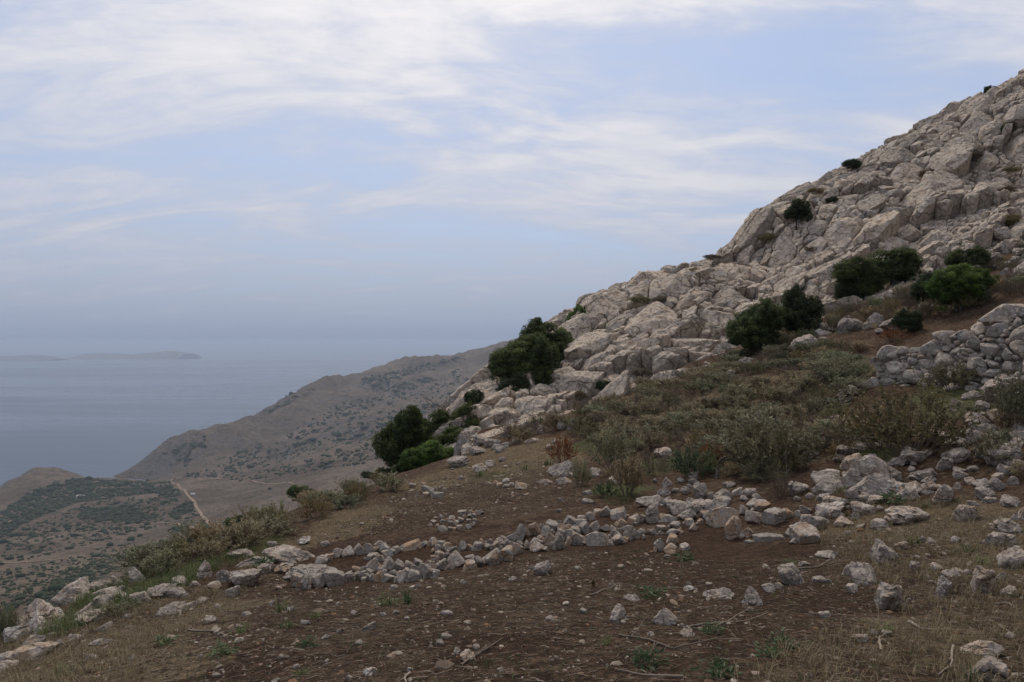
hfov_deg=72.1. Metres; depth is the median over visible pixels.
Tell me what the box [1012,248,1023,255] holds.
rock
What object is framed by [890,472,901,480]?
rock
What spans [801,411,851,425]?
sage shrub
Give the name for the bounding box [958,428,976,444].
rock
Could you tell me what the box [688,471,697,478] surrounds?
rock
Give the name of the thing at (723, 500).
rock
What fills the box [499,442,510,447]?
rock
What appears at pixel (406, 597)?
grass tuft
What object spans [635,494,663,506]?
rock
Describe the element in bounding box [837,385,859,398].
rock
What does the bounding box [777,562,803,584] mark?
rock
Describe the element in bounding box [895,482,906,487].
rock
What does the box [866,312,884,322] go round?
rock
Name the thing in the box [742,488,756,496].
rock
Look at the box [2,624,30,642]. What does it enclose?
rock
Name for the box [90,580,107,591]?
rock
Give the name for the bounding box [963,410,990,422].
rock
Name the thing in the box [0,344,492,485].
sea
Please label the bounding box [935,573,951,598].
rock
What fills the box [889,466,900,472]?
rock
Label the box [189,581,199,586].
rock
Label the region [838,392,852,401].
rock
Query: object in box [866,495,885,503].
rock
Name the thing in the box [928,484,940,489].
rock
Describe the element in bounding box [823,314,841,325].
sage shrub
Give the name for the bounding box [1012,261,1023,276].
rock
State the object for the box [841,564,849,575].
rock
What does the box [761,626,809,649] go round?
weed
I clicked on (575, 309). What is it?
evergreen bush
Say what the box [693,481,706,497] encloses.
rock
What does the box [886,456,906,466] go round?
rock
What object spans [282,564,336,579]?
rock
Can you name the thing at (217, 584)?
rock
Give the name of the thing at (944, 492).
rock
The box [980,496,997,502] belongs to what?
rock
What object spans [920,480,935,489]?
rock
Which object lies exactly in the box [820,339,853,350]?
sage shrub
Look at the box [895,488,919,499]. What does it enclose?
rock
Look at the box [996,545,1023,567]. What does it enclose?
rock
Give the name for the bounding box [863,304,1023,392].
drystone wall
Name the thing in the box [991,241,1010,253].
rock
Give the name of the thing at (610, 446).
sage shrub
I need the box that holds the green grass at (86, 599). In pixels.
[29,422,877,637]
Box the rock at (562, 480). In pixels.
[555,477,571,483]
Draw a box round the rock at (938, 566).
[930,562,942,570]
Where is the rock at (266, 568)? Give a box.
[257,563,275,572]
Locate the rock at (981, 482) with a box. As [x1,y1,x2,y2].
[971,478,988,487]
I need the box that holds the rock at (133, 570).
[127,567,145,582]
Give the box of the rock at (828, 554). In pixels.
[815,550,837,558]
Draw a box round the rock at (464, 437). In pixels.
[453,431,471,455]
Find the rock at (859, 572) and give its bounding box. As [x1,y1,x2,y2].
[849,561,877,584]
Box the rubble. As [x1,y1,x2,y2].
[49,234,1023,681]
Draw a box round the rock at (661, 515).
[659,513,669,519]
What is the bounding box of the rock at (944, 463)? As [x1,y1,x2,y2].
[935,457,952,469]
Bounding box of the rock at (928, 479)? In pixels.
[921,476,935,482]
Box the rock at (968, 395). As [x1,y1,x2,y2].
[961,390,982,399]
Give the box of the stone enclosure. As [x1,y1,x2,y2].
[290,537,460,590]
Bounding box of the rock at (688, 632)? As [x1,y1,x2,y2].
[679,628,694,636]
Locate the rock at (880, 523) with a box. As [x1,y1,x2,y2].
[870,518,888,529]
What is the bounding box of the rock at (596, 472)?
[590,467,602,476]
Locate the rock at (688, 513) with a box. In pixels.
[677,509,696,519]
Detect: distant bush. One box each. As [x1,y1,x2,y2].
[0,539,6,543]
[17,595,24,599]
[34,591,46,597]
[48,583,62,591]
[127,536,134,540]
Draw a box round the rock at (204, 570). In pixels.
[196,560,211,578]
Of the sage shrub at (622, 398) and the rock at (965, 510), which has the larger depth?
the sage shrub at (622, 398)
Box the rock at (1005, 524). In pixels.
[993,518,1022,533]
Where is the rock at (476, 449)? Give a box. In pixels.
[470,446,485,454]
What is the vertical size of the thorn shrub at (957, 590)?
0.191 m
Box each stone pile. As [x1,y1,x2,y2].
[415,485,446,498]
[427,509,483,530]
[486,478,527,489]
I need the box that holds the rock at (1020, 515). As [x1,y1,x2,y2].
[1017,506,1023,519]
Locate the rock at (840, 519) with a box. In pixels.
[833,515,853,526]
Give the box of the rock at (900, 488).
[889,485,903,492]
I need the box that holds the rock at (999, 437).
[986,431,1013,443]
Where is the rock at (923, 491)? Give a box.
[918,488,934,494]
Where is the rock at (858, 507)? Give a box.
[850,501,875,514]
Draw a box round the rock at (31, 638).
[22,634,46,644]
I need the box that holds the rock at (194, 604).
[185,601,197,607]
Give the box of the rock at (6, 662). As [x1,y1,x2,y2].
[0,660,19,673]
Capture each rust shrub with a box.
[544,427,578,462]
[699,436,726,461]
[875,323,914,341]
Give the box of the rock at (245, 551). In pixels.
[225,548,254,557]
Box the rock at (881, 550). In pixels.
[870,538,897,563]
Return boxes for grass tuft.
[40,662,77,677]
[230,620,248,633]
[270,596,301,612]
[270,617,296,628]
[291,669,311,676]
[304,611,321,618]
[366,590,408,605]
[396,589,414,603]
[469,470,483,476]
[537,458,553,465]
[597,634,615,644]
[776,557,798,563]
[876,620,894,633]
[905,532,920,544]
[919,501,929,507]
[955,543,979,551]
[960,664,981,681]
[967,554,996,565]
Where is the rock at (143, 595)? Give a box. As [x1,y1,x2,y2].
[129,591,150,604]
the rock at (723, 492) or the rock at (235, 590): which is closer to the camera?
the rock at (235, 590)
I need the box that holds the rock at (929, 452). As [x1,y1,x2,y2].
[924,449,932,455]
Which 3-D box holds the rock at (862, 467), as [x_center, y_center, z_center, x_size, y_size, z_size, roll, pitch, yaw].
[5.911,2.220,11.684,0.858,0.731,0.860,0,0,30]
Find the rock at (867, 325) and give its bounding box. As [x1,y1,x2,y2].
[862,321,872,329]
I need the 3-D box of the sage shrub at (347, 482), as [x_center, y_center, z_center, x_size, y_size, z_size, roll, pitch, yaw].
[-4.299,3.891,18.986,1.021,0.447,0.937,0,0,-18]
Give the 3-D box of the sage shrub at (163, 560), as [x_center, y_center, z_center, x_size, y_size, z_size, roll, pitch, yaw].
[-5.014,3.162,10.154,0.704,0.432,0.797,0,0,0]
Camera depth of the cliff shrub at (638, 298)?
44.36 m
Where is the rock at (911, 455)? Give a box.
[900,449,925,463]
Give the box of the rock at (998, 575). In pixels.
[995,571,1006,579]
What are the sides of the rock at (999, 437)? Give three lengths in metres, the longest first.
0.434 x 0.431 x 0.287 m
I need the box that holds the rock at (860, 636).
[850,634,868,641]
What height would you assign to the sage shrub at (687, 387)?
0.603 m
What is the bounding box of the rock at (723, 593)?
[702,587,734,598]
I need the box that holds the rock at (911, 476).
[907,470,921,479]
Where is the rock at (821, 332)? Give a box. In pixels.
[814,329,831,335]
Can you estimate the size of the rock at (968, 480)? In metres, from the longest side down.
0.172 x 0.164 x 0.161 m
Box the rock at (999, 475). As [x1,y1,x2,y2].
[991,472,1004,478]
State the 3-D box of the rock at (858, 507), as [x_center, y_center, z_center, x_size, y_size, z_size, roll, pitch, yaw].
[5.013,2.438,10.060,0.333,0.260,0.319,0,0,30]
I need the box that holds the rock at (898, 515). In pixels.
[884,505,929,524]
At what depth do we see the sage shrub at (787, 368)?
22.70 m
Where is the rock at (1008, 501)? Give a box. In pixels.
[999,494,1020,506]
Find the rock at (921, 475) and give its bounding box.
[913,470,933,480]
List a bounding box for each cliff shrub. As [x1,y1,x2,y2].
[574,390,587,400]
[628,295,651,303]
[631,367,652,378]
[652,296,667,302]
[702,254,721,259]
[758,233,775,242]
[804,246,816,251]
[806,187,823,194]
[917,167,934,176]
[970,149,984,161]
[997,185,1018,192]
[1000,122,1018,131]
[1000,166,1020,173]
[1001,213,1021,227]
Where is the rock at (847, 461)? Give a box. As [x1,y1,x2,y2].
[839,453,861,470]
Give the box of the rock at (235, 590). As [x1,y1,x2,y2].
[223,585,240,596]
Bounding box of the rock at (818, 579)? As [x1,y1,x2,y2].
[811,575,825,582]
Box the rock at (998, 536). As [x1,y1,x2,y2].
[982,531,1016,545]
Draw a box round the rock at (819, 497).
[815,493,830,500]
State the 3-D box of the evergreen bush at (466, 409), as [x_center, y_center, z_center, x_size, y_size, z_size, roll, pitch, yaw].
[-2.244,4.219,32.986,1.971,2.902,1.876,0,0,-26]
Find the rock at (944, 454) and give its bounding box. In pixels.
[940,448,956,456]
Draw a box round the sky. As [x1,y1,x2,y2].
[0,0,1023,344]
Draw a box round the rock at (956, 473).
[952,469,968,478]
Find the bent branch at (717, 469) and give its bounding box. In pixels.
[715,452,743,478]
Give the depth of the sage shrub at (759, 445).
13.89 m
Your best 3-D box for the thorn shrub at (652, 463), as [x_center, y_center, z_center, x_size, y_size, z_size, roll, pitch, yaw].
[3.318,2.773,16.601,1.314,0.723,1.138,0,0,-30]
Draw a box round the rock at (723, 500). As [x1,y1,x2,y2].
[713,496,730,505]
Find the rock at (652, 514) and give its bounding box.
[645,505,659,523]
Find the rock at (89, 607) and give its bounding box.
[76,604,91,616]
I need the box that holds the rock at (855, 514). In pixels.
[849,512,861,518]
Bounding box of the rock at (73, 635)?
[66,634,81,641]
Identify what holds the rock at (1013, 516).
on the ground at (710, 545)
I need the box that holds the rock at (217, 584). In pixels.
[207,580,220,588]
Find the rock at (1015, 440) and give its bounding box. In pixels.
[1010,437,1022,447]
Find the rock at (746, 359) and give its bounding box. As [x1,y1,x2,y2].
[738,357,752,361]
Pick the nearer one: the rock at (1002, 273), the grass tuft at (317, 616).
the grass tuft at (317, 616)
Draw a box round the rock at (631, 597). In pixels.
[623,594,639,600]
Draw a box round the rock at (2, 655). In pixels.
[0,651,10,660]
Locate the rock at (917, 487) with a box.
[904,482,922,493]
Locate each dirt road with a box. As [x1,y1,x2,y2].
[9,522,192,545]
[170,478,221,523]
[233,477,293,483]
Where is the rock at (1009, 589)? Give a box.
[999,585,1018,596]
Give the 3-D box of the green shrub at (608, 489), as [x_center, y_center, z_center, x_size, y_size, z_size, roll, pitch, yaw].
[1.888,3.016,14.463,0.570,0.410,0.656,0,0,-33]
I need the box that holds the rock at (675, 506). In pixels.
[665,499,686,514]
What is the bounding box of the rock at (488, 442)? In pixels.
[484,438,501,447]
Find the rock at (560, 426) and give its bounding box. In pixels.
[557,420,566,429]
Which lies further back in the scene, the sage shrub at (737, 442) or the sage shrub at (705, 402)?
the sage shrub at (705, 402)
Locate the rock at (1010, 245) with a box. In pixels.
[1004,239,1023,252]
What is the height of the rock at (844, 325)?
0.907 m
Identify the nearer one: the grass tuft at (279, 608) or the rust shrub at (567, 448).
the grass tuft at (279, 608)
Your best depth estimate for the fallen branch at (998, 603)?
5.09 m
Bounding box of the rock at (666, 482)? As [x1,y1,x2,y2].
[662,477,671,486]
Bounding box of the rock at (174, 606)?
[155,601,185,616]
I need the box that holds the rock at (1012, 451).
[984,441,1022,465]
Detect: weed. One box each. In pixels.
[150,632,179,646]
[205,639,239,659]
[248,555,276,566]
[295,634,324,648]
[623,645,678,669]
[635,583,668,598]
[671,551,693,561]
[690,659,742,677]
[698,619,724,634]
[705,655,729,666]
[754,641,786,657]
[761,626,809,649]
[875,490,905,503]
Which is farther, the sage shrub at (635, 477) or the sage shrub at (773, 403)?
the sage shrub at (773, 403)
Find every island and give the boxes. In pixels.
[0,355,66,360]
[63,351,201,358]
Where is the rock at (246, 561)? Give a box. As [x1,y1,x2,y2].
[235,556,273,567]
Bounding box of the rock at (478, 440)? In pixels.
[473,434,485,446]
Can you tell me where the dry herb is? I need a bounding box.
[758,465,803,497]
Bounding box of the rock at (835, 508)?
[815,501,844,517]
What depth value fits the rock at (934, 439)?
12.63 m
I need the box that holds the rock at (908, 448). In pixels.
[901,446,915,450]
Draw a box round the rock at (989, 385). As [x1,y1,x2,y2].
[984,379,1014,400]
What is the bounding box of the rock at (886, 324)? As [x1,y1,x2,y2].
[878,318,898,329]
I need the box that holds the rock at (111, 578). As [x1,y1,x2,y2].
[104,575,124,585]
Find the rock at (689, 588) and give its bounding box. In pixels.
[683,585,696,590]
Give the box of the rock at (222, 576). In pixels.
[216,569,230,582]
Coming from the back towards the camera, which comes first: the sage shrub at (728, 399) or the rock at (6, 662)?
the sage shrub at (728, 399)
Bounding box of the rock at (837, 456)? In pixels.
[833,452,845,460]
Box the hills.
[0,339,514,635]
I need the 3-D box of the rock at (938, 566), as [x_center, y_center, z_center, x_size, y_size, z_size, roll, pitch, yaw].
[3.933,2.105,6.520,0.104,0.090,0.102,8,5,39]
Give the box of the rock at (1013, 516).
[1010,512,1017,519]
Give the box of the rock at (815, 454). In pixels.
[803,449,818,458]
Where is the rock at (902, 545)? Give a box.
[894,541,907,549]
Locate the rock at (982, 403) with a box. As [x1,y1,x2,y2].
[975,400,990,410]
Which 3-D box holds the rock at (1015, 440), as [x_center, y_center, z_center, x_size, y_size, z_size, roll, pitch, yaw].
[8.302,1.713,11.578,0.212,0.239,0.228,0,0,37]
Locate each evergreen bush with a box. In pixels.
[222,515,243,528]
[286,484,317,502]
[360,471,372,478]
[371,404,427,467]
[372,466,391,477]
[390,447,419,476]
[399,440,453,470]
[422,408,449,441]
[428,425,462,446]
[448,401,482,428]
[462,389,484,404]
[487,333,560,384]
[495,373,532,394]
[519,317,573,362]
[567,304,585,319]
[593,380,610,390]
[724,297,785,354]
[780,283,826,337]
[783,197,816,224]
[825,195,838,203]
[829,255,888,300]
[833,282,859,299]
[841,158,862,168]
[862,246,924,285]
[891,307,923,331]
[908,270,937,302]
[919,263,1000,311]
[942,245,992,269]
[983,85,997,92]
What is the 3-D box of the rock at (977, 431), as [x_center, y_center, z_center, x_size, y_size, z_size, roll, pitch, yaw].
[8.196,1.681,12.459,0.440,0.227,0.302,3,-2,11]
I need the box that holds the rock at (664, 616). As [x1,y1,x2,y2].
[653,608,678,625]
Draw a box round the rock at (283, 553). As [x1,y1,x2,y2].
[262,544,314,562]
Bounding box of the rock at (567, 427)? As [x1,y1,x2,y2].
[566,418,577,429]
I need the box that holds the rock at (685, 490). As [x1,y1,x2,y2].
[680,486,690,493]
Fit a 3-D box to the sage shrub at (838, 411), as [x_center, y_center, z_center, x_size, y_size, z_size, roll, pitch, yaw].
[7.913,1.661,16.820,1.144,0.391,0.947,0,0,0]
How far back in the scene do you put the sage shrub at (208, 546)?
10.87 m
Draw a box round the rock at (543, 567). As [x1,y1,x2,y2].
[532,560,551,574]
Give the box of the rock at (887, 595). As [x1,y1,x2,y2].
[874,582,902,608]
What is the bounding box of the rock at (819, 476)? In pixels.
[811,470,840,483]
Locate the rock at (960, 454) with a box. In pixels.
[947,447,970,462]
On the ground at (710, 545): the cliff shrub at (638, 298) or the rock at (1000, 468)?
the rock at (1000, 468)
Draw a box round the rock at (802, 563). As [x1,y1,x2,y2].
[798,561,810,565]
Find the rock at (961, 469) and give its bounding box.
[952,466,966,472]
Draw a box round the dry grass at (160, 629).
[0,435,1023,681]
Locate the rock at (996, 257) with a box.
[990,255,1000,263]
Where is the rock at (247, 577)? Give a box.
[228,568,261,585]
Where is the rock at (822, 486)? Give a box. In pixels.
[810,480,845,494]
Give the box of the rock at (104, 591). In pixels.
[89,586,125,597]
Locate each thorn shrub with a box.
[630,446,673,472]
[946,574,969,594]
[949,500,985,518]
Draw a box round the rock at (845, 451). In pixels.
[836,444,858,454]
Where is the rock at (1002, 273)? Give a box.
[1000,268,1009,274]
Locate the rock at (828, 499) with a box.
[822,495,847,505]
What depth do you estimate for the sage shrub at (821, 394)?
18.82 m
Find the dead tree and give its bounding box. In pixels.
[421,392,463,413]
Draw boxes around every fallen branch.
[187,629,233,637]
[397,671,410,681]
[460,638,501,665]
[588,583,631,595]
[614,668,682,677]
[618,618,725,648]
[682,612,769,628]
[713,607,769,626]
[798,558,840,568]
[810,611,857,616]
[878,634,884,651]
[907,620,944,630]
[938,644,966,674]
[994,601,1023,607]
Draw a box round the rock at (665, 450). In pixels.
[652,447,672,456]
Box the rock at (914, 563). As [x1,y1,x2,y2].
[909,560,919,569]
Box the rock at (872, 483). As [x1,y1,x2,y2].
[854,472,899,495]
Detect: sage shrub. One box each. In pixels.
[0,599,19,642]
[85,597,140,620]
[107,537,181,579]
[125,537,183,572]
[136,545,185,573]
[162,531,212,561]
[164,516,226,554]
[178,517,230,551]
[190,537,240,560]
[210,514,263,548]
[217,518,278,546]
[229,503,263,526]
[244,503,274,522]
[251,512,302,536]
[257,510,293,524]
[260,498,299,523]
[292,489,320,503]
[295,492,336,518]
[297,489,332,511]
[300,489,331,504]
[323,486,347,502]
[324,493,366,508]
[334,476,370,492]
[334,479,370,504]
[341,478,368,501]
[347,480,371,495]
[368,469,389,484]
[368,471,408,490]
[496,424,522,438]
[509,424,534,439]
[512,418,540,431]
[516,419,550,434]
[527,412,547,423]
[539,409,577,429]
[561,415,588,429]
[564,419,606,437]
[565,457,592,485]
[566,413,599,430]
[569,403,590,416]
[572,399,588,414]
[574,403,613,413]
[579,433,599,444]
[583,398,614,409]
[583,408,620,425]
[585,409,616,417]
[586,417,641,472]
[587,393,603,408]
[594,429,639,444]
[597,393,620,400]
[598,422,638,433]
[600,451,646,496]
[602,394,623,404]
[604,398,633,410]
[608,404,634,413]
[612,395,636,403]
[615,401,649,415]
[617,436,647,449]
[628,422,663,435]
[629,391,654,404]
[630,413,676,425]
[631,382,661,393]
[631,400,666,414]
[633,408,660,421]
[634,426,676,448]
[635,375,647,384]
[635,387,664,396]
[639,394,666,405]
[645,379,664,385]
[647,387,680,403]
[654,377,684,386]
[656,396,686,410]
[657,394,685,405]
[659,410,698,422]
[661,419,698,434]
[664,425,709,441]
[667,418,693,429]
[671,369,686,377]
[671,440,693,459]
[674,379,702,393]
[675,393,698,403]
[676,399,704,411]
[680,369,714,382]
[681,365,699,374]
[682,408,720,422]
[683,407,720,417]
[684,415,728,433]
[685,357,702,368]
[685,427,720,444]
[685,434,737,454]
[687,377,718,393]
[688,449,724,465]
[691,396,716,406]
[693,364,717,371]
[695,452,722,473]
[696,365,718,375]
[696,409,738,419]
[700,395,732,405]
[702,370,731,378]
[703,381,741,395]
[704,370,748,384]
[705,427,733,440]
[706,346,728,362]
[706,373,745,385]
[710,402,823,475]
[712,366,743,372]
[715,418,745,430]
[716,366,740,374]
[716,393,756,407]
[717,406,758,421]
[718,354,743,362]
[718,434,772,447]
[719,360,743,369]
[719,397,756,412]
[719,461,744,475]
[720,383,765,399]
[722,348,749,356]
[723,413,774,423]
[726,378,760,387]
[731,361,763,368]
[733,359,764,375]
[734,394,777,410]
[735,415,792,432]
[737,403,789,418]
[739,459,778,481]
[741,347,761,354]
[743,374,773,385]
[746,359,776,371]
[751,348,775,363]
[752,420,774,436]
[754,384,778,400]
[755,449,776,466]
[756,400,782,410]
[758,373,808,390]
[758,385,806,401]
[761,344,783,358]
[761,344,784,357]
[762,357,786,367]
[765,359,791,369]
[768,350,791,359]
[768,404,814,419]
[773,363,801,373]
[773,367,800,379]
[775,342,796,351]
[775,369,805,379]
[776,413,810,427]
[777,331,798,344]
[777,386,814,402]
[777,451,799,468]
[778,358,816,367]
[778,431,837,453]
[781,373,822,392]
[785,347,814,359]
[785,394,848,415]
[786,356,811,369]
[789,412,816,427]
[789,422,825,443]
[790,341,823,351]
[794,328,817,338]
[797,361,838,372]
[798,398,849,407]
[799,420,866,450]
[800,357,851,373]
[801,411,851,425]
[802,384,833,399]
[803,349,834,361]
[803,403,848,418]
[804,345,841,355]
[804,419,844,429]
[807,363,842,380]
[808,416,861,434]
[810,366,867,386]
[811,424,850,447]
[814,348,851,363]
[815,338,843,347]
[816,338,833,346]
[818,401,854,415]
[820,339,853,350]
[821,418,846,431]
[821,439,854,455]
[822,320,837,331]
[823,312,836,322]
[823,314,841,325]
[824,374,881,388]
[825,341,854,353]
[827,382,876,397]
[828,305,849,319]
[828,355,867,368]
[831,353,872,362]
[840,303,857,310]
[841,305,854,317]
[842,357,876,378]
[846,340,872,350]
[850,298,871,313]
[852,309,872,320]
[860,305,881,314]
[861,295,884,305]
[862,299,878,310]
[876,301,902,319]
[881,296,903,314]
[881,297,899,307]
[890,284,908,297]
[890,305,914,316]
[891,302,915,310]
[901,294,919,309]
[915,297,935,316]
[917,358,980,390]
[925,303,953,313]
[943,422,987,438]
[947,401,986,417]
[950,292,988,310]
[969,287,997,304]
[971,390,1002,404]
[972,433,1022,461]
[973,427,1023,442]
[983,259,1006,269]
[987,244,1005,252]
[988,369,1023,426]
[989,277,1005,291]
[989,392,1019,406]
[990,405,1023,429]
[995,274,1022,292]
[995,284,1023,295]
[998,260,1017,268]
[1000,270,1020,279]
[1002,256,1021,273]
[1003,365,1022,376]
[1005,457,1023,477]
[1008,270,1023,278]
[1008,280,1023,294]
[1011,275,1023,285]
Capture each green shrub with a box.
[591,479,619,496]
[662,444,728,475]
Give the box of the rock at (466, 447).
[461,442,471,455]
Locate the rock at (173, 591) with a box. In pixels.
[162,587,189,596]
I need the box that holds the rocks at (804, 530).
[621,497,831,557]
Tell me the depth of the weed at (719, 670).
3.20 m
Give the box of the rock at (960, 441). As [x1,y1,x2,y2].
[944,437,967,447]
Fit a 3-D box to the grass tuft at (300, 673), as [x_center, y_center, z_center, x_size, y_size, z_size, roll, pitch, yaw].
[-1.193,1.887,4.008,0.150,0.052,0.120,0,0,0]
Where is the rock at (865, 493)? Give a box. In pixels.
[860,492,869,497]
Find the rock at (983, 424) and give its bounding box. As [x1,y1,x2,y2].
[967,418,998,432]
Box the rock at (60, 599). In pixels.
[50,576,90,606]
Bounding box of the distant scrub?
[0,355,468,611]
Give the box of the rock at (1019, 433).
[1012,430,1023,439]
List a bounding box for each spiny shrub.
[828,367,980,457]
[833,382,915,450]
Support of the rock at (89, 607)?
on the ground at (710, 545)
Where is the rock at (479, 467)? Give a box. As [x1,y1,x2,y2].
[472,463,487,472]
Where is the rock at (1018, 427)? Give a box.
[1007,422,1023,431]
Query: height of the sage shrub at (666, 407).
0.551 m
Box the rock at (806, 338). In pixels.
[791,334,817,345]
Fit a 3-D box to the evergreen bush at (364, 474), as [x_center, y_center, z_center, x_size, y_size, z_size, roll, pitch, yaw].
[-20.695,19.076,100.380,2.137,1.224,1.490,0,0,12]
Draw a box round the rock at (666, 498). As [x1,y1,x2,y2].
[663,497,670,505]
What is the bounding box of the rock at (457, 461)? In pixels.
[446,455,467,466]
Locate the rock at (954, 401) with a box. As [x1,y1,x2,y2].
[950,398,962,410]
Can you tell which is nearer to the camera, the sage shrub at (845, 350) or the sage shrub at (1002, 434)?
the sage shrub at (1002, 434)
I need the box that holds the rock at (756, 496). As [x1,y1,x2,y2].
[751,493,763,499]
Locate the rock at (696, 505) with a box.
[685,498,707,512]
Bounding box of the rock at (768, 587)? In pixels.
[761,582,774,591]
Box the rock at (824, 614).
[818,610,830,617]
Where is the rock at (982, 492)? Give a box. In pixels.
[974,486,994,499]
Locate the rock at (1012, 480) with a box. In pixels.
[1005,476,1019,484]
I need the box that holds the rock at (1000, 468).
[996,464,1015,474]
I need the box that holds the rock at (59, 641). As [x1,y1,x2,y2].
[55,639,65,646]
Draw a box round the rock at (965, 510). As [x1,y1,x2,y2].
[951,504,977,520]
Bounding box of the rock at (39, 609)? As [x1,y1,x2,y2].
[17,598,64,634]
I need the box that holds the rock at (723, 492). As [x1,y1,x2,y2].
[713,488,732,497]
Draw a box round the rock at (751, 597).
[742,586,762,604]
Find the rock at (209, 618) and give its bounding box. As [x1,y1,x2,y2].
[203,615,217,624]
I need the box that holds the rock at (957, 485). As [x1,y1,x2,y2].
[952,482,961,488]
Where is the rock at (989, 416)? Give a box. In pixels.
[986,409,1005,422]
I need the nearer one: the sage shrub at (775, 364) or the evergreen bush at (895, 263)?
the sage shrub at (775, 364)
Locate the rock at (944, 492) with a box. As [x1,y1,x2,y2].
[932,484,954,503]
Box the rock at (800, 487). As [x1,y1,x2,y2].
[787,481,808,495]
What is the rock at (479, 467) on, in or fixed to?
on the ground at (710, 545)
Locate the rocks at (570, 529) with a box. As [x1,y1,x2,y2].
[447,505,645,569]
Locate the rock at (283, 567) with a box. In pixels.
[273,562,293,572]
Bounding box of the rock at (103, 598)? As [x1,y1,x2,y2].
[88,594,114,608]
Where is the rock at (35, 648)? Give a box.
[5,641,58,663]
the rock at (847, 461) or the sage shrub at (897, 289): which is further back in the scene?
the sage shrub at (897, 289)
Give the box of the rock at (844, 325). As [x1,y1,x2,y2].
[837,317,862,333]
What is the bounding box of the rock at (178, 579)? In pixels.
[171,575,186,583]
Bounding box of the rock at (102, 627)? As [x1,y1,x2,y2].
[95,621,113,631]
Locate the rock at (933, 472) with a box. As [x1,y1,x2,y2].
[928,468,936,476]
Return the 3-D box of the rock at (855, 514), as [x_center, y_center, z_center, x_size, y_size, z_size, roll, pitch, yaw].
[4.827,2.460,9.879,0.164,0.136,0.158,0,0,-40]
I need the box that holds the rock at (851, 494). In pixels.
[844,488,858,501]
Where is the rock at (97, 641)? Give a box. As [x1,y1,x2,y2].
[87,638,114,645]
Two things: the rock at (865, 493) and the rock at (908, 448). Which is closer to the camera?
the rock at (865, 493)
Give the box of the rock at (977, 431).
[973,430,986,439]
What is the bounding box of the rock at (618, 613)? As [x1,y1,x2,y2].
[610,603,628,621]
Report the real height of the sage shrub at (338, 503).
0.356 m
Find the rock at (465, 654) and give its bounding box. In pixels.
[460,649,475,661]
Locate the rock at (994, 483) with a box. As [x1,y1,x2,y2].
[987,476,1005,490]
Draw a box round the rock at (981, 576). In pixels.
[970,565,995,592]
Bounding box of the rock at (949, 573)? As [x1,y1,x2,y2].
[941,569,960,576]
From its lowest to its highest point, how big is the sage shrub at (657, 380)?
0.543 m
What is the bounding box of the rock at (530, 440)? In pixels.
[524,438,538,443]
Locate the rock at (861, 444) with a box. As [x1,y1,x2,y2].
[851,440,869,451]
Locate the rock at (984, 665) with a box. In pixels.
[968,656,1007,681]
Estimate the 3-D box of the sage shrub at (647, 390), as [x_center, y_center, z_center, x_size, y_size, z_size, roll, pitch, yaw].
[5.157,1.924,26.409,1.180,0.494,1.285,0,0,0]
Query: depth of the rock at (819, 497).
11.06 m
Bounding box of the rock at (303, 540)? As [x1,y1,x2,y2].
[296,536,309,544]
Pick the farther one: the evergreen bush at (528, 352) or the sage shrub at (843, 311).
the evergreen bush at (528, 352)
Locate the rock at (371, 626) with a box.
[362,621,376,630]
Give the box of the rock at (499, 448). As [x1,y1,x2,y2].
[495,444,504,452]
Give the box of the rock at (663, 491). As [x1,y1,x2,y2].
[656,486,670,495]
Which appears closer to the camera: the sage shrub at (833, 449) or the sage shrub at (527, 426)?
the sage shrub at (833, 449)
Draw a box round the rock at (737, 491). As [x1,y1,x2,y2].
[731,487,742,495]
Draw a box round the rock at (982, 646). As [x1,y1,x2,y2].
[959,640,1004,656]
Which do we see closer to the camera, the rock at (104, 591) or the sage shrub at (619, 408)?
the rock at (104, 591)
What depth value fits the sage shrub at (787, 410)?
17.73 m
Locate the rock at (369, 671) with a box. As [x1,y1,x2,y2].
[363,667,376,675]
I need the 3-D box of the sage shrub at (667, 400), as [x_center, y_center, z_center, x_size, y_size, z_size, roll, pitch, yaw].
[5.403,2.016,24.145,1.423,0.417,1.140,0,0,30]
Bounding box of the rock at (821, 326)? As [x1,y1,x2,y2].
[816,322,828,329]
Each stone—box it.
[234,637,243,641]
[386,652,395,658]
[855,523,865,528]
[881,629,891,634]
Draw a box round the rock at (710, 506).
[704,503,723,510]
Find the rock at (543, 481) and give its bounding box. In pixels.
[536,479,551,483]
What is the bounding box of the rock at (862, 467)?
[840,455,891,488]
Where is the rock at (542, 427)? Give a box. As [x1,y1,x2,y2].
[537,425,544,433]
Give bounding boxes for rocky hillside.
[409,69,1023,470]
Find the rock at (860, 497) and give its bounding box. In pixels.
[858,495,867,500]
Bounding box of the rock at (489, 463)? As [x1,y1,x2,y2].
[485,460,494,467]
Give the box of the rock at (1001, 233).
[994,226,1011,241]
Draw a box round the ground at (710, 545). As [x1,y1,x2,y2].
[0,141,1023,681]
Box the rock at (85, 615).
[73,608,108,624]
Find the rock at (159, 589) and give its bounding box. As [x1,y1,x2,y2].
[146,583,176,597]
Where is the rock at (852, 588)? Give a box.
[846,583,857,592]
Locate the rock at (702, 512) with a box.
[699,510,707,517]
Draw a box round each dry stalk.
[444,488,447,534]
[590,578,594,590]
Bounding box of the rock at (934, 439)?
[918,430,953,442]
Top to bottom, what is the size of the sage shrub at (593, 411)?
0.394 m
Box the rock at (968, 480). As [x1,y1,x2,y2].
[964,477,974,484]
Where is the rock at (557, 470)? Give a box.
[546,460,578,476]
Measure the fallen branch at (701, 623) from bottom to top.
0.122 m
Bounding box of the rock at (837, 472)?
[822,469,840,477]

